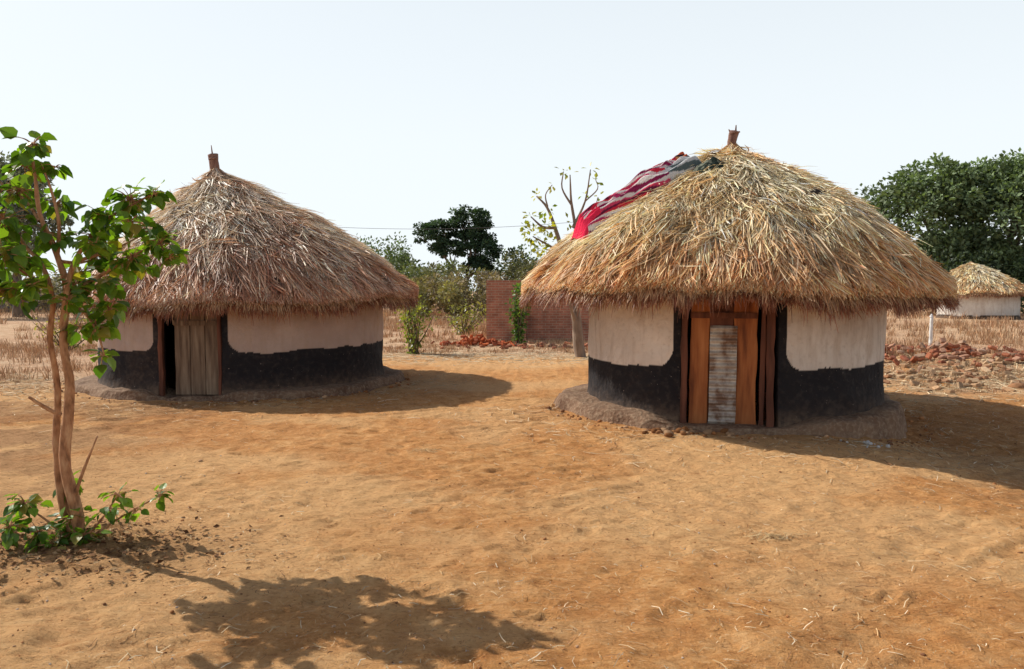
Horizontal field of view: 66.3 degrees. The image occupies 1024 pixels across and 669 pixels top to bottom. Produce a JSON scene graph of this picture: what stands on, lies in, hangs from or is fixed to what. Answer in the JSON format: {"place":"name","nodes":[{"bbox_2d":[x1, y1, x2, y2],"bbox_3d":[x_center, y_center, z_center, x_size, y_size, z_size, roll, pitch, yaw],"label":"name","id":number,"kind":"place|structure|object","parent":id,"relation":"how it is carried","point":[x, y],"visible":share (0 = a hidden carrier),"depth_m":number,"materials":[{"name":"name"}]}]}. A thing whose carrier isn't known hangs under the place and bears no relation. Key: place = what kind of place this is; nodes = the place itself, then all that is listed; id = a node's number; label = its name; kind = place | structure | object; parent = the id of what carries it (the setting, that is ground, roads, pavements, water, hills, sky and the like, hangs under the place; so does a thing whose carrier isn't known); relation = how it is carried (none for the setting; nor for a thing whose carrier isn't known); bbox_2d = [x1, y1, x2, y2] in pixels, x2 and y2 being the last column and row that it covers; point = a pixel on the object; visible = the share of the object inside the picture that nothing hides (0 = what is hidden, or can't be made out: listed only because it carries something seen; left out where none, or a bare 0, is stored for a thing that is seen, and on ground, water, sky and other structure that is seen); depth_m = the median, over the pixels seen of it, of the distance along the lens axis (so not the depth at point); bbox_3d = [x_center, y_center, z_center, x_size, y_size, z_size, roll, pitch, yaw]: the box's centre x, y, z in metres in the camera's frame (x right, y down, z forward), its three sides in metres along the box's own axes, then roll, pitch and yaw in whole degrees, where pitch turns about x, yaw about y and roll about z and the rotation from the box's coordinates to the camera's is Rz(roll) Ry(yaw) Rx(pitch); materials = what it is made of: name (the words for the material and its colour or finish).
{"place":"outdoors","nodes":[
{"label":"outdoors","id":0,"kind":"place"},
{"bbox_2d":[0,291,1023,668],"bbox_3d":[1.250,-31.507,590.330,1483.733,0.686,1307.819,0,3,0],"label":"ground","id":1,"kind":"structure","parent":0,"point":[362,493],"depth_m":5.47,"materials":[{"name":"brown soil"}]},
{"bbox_2d":[0,297,12,311],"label":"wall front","id":2,"kind":"structure","parent":1,"relation":"on","point":[7,306],"depth_m":61.97,"materials":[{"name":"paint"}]},
{"bbox_2d":[0,150,77,316],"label":"hazy tree","id":3,"kind":"object","parent":1,"relation":"on","point":[18,311],"visible":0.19,"depth_m":49.31,"materials":[{"name":"green plant"}]},
{"bbox_2d":[26,300,57,311],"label":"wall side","id":4,"kind":"structure","parent":1,"relation":"on","point":[37,307],"depth_m":63.22,"materials":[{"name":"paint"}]},
{"bbox_2d":[0,372,88,404],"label":"edge straw","id":5,"kind":"object","parent":1,"relation":"on","point":[26,380],"visible":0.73,"depth_m":13.62,"materials":[{"name":"beige plant"}]},
{"bbox_2d":[31,313,87,350],"bbox_3d":[-12.314,-0.109,21.829,2.286,1.305,1.412,0,3,0],"label":"bush","id":6,"kind":"object","parent":1,"relation":"on","point":[55,338],"visible":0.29,"depth_m":21.79,"materials":[{"name":"green plant"}]},
{"bbox_2d":[0,126,189,551],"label":"young leafy tree","id":7,"kind":"object","parent":1,"relation":"on","point":[77,285],"visible":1,"depth_m":5.15,"materials":[{"name":"green plant"}]},
{"bbox_2d":[0,509,293,598],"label":"fallen leaves","id":8,"kind":"object","parent":1,"relation":"on","point":[124,553],"visible":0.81,"depth_m":5.04,"materials":[{"name":"brown plant"}]},
{"bbox_2d":[71,145,419,401],"bbox_3d":[-4.860,-1.056,14.614,6.260,4.895,6.098,0,3,0],"label":"round thatched hut","id":9,"kind":"object","parent":1,"relation":"on","point":[265,295],"visible":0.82,"depth_m":12.59,"materials":[{"name":"plant"}]},
{"bbox_2d":[393,295,440,353],"bbox_3d":[-2.712,-0.423,21.122,1.600,2.033,1.320,2,4,36],"label":"green shrub","id":10,"kind":"object","parent":1,"relation":"on","point":[413,341],"visible":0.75,"depth_m":20.97,"materials":[{"name":"green plant"}]},
{"bbox_2d":[412,204,503,307],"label":"dark green tree","id":11,"kind":"object","parent":1,"relation":"on","point":[476,238],"visible":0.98,"depth_m":59.07,"materials":[{"name":"green plant"}]},
{"bbox_2d":[447,299,485,334],"bbox_3d":[-1.573,-0.644,30.022,1.672,1.454,2.920,-1,3,-23],"label":"bush","id":12,"kind":"object","parent":1,"relation":"on","point":[462,322],"visible":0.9,"depth_m":29.81,"materials":[{"name":"green plant"}]},
{"bbox_2d":[431,334,526,346],"bbox_3d":[-1.050,0.189,24.389,2.891,0.389,1.645,-1,3,-10],"label":"red brick pile","id":13,"kind":"object","parent":1,"relation":"on","point":[471,340],"visible":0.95,"depth_m":24.23,"materials":[{"name":"red brick"}]},
{"bbox_2d":[382,347,587,368],"bbox_3d":[-0.480,0.561,20.003,6.319,0.065,7.961,0,3,0],"label":"path straw","id":14,"kind":"object","parent":1,"relation":"on","point":[421,357],"visible":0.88,"depth_m":19.79,"materials":[{"name":"beige plant"}]},
{"bbox_2d":[61,374,942,446],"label":"mud clods","id":15,"kind":"object","parent":1,"relation":"on","point":[580,418],"visible":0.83,"depth_m":10.77,"materials":[{"name":"soil"}]},
{"bbox_2d":[486,280,525,341],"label":"front wall","id":16,"kind":"structure","parent":1,"relation":"on","point":[499,294],"depth_m":26.00,"materials":[{"name":"brick"}]},
{"bbox_2d":[0,231,1023,319],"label":"distant bushes","id":17,"kind":"object","parent":1,"relation":"on","point":[434,288],"visible":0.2,"depth_m":51.64,"materials":[{"name":"green plant"}]},
{"bbox_2d":[0,373,1023,503],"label":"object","id":18,"kind":"object","parent":1,"relation":"on","point":[619,427],"visible":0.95,"depth_m":10.11,"materials":[{"name":"beige plant"}]},
{"bbox_2d":[0,370,1023,668],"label":"pebbles","id":19,"kind":"object","parent":1,"relation":"on","point":[522,554],"visible":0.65,"depth_m":4.58,"materials":[{"name":"stone"}]},
{"bbox_2d":[440,341,587,348],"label":"loose bricks","id":20,"kind":"object","parent":1,"relation":"on","point":[523,345],"visible":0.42,"depth_m":23.64,"materials":[{"name":"red brick"}]},
{"bbox_2d":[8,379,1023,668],"bbox_3d":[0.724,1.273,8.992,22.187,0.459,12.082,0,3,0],"label":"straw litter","id":21,"kind":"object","parent":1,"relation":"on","point":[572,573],"visible":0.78,"depth_m":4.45,"materials":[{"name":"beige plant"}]},
{"bbox_2d":[504,278,530,343],"bbox_3d":[0.272,-0.643,24.186,0.856,2.171,0.916,-1,3,-20],"label":"leafy bush","id":22,"kind":"object","parent":1,"relation":"on","point":[518,323],"visible":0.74,"depth_m":24.18,"materials":[{"name":"green plant"}]},
{"bbox_2d":[526,298,588,340],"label":"front wall","id":23,"kind":"structure","parent":1,"relation":"on","point":[548,322],"depth_m":26.37,"materials":[{"name":"brick"}]},
{"bbox_2d":[520,163,603,356],"bbox_3d":[1.244,-1.896,19.996,2.370,4.999,1.158,-1,3,-19],"label":"sparse branching tree","id":24,"kind":"object","parent":1,"relation":"on","point":[578,339],"visible":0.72,"depth_m":19.82,"materials":[{"name":"beige plant"}]},
{"bbox_2d":[642,426,734,437],"bbox_3d":[2.080,1.153,9.271,1.056,0.125,0.481,0,3,0],"label":"ledge rubble","id":25,"kind":"object","parent":1,"relation":"on","point":[684,430],"visible":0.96,"depth_m":9.26,"materials":[{"name":"stone"}]},
{"bbox_2d":[404,447,1023,541],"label":"straw tuft","id":26,"kind":"object","parent":1,"relation":"on","point":[766,533],"visible":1,"depth_m":5.43,"materials":[{"name":"beige plant"}]},
{"bbox_2d":[517,125,962,439],"bbox_3d":[3.076,-0.736,11.513,6.064,4.605,6.204,0,3,0],"label":"round thatched hut","id":27,"kind":"object","parent":1,"relation":"on","point":[737,282],"visible":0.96,"depth_m":9.57,"materials":[{"name":"plant"}]},
{"bbox_2d":[570,152,725,240],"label":"striped blankets","id":28,"kind":"object","parent":27,"relation":"on","point":[639,183],"visible":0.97,"depth_m":10.66,"materials":[{"name":"fabric"}]},
{"bbox_2d":[810,189,822,195],"bbox_3d":[3.883,-1.762,9.994,0.212,0.194,0.120,-2,4,-27],"label":"dark rag","id":29,"kind":"object","parent":27,"relation":"on","point":[816,191],"visible":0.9,"depth_m":9.96,"materials":[{"name":"fabric"}]},
{"bbox_2d":[547,352,1023,423],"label":"straw heap litter","id":30,"kind":"object","parent":1,"relation":"on","point":[965,387],"visible":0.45,"depth_m":13.91,"materials":[{"name":"beige plant"}]},
{"bbox_2d":[841,439,889,447],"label":"ash lumps","id":31,"kind":"object","parent":1,"relation":"on","point":[877,446],"visible":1,"depth_m":8.93,"materials":[{"name":"grey"}]},
{"bbox_2d":[929,314,932,344],"bbox_3d":[12.853,-0.091,24.030,0.116,1.083,0.109,0,3,0],"label":"white post","id":32,"kind":"object","parent":1,"relation":"on","point":[931,330],"visible":0.84,"depth_m":24.00,"materials":[{"name":"paint"}]},
{"bbox_2d":[854,147,1023,277],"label":"mango tree","id":33,"kind":"object","parent":1,"relation":"on","point":[973,197],"visible":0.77,"depth_m":55.59,"materials":[{"name":"green plant"}]},
{"bbox_2d":[883,351,1023,393],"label":"clay lumps","id":34,"kind":"object","parent":1,"relation":"on","point":[972,375],"visible":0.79,"depth_m":14.75,"materials":[{"name":"brick"}]},
{"bbox_2d":[884,337,1023,371],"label":"brick rubble","id":35,"kind":"object","parent":1,"relation":"on","point":[964,350],"visible":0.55,"depth_m":16.93,"materials":[{"name":"red brick"}]},
{"bbox_2d":[935,262,1023,319],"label":"round thatched hut","id":36,"kind":"object","parent":1,"relation":"on","point":[984,291],"visible":0.73,"depth_m":46.02,"materials":[{"name":"plant"}]},
{"bbox_2d":[1007,382,1023,387],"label":"earth mound","id":37,"kind":"object","parent":1,"relation":"on","point":[1016,385],"visible":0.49,"depth_m":13.42,"materials":[{"name":"soil"}]},
{"bbox_3d":[7.198,-2.577,32.907,0.224,5.450,1.000,0,3,0],"label":"utility pole","id":38,"kind":"object","parent":1,"relation":"on","visible":0},
{"bbox_2d":[340,222,570,228],"bbox_3d":[-1.000,-4.832,32.780,16.402,0.848,0.014,0,3,0],"label":"power line","id":39,"kind":"object","parent":38,"relation":"attached to","point":[454,228],"visible":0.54,"depth_m":32.80,"materials":[{"name":"metal"}]},
{"bbox_2d":[0,305,1023,394],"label":"dry grass field","id":40,"kind":"structure","parent":0,"point":[983,331],"depth_m":25.80,"materials":[{"name":"beige plant"}]},
{"bbox_2d":[0,0,1023,289],"label":"sky","id":41,"kind":"structure","parent":0,"point":[390,115],"materials":[{"name":"white"}]}
]}

